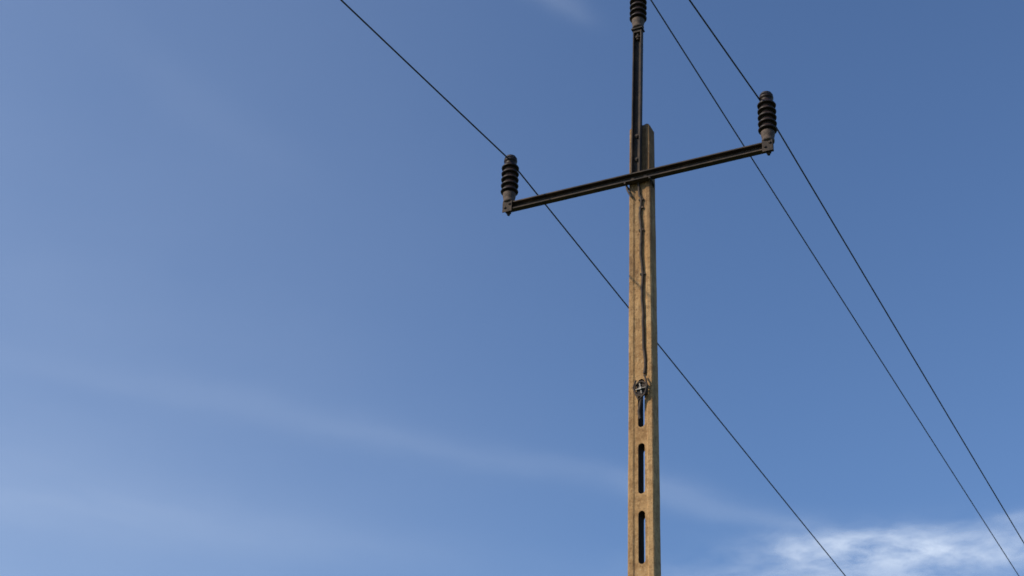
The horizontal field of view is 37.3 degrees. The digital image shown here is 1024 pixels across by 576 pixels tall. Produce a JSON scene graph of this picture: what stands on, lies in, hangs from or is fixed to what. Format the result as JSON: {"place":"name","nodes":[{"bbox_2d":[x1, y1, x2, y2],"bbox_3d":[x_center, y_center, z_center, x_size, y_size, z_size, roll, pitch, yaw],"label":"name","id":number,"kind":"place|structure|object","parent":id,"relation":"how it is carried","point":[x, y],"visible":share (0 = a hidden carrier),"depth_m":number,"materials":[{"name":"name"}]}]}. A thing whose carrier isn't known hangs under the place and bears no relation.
{"place":"outdoors","nodes":[
{"label":"outdoors","id":0,"kind":"place"},
{"bbox_2d":[0,0,1023,575],"label":"sky","id":1,"kind":"structure","parent":0,"point":[271,305],"materials":[{"name":"blue"}]},
{"bbox_2d":[787,534,1008,575],"bbox_3d":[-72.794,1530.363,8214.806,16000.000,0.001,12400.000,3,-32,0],"label":"cloud","id":2,"kind":"structure","parent":0,"point":[888,565],"depth_m":7759.42,"materials":[{"name":"white"}]},
{"label":"ground","id":3,"kind":"structure","parent":0,"visible":0},
{"bbox_2d":[501,0,776,575],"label":"utility pole","id":4,"kind":"object","parent":3,"relation":"on","point":[642,175],"visible":1,"depth_m":12.05,"materials":[{"name":"concrete"},{"name":"weathered steel"},{"name":"brown porcelain"}]},
{"bbox_2d":[340,0,845,575],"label":"power line","id":5,"kind":"object","parent":4,"relation":"attached to","point":[582,250],"visible":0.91,"depth_m":13.91,"materials":[{"name":"metal"}]},
{"bbox_2d":[650,0,1018,575],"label":"power line","id":6,"kind":"object","parent":4,"relation":"attached to","point":[821,267],"visible":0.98,"depth_m":16.55,"materials":[{"name":"metal"}]},
{"bbox_2d":[689,0,1023,542],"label":"power line","id":7,"kind":"object","parent":4,"relation":"attached to","point":[714,35],"visible":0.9,"depth_m":13.80,"materials":[{"name":"metal"}]}
]}

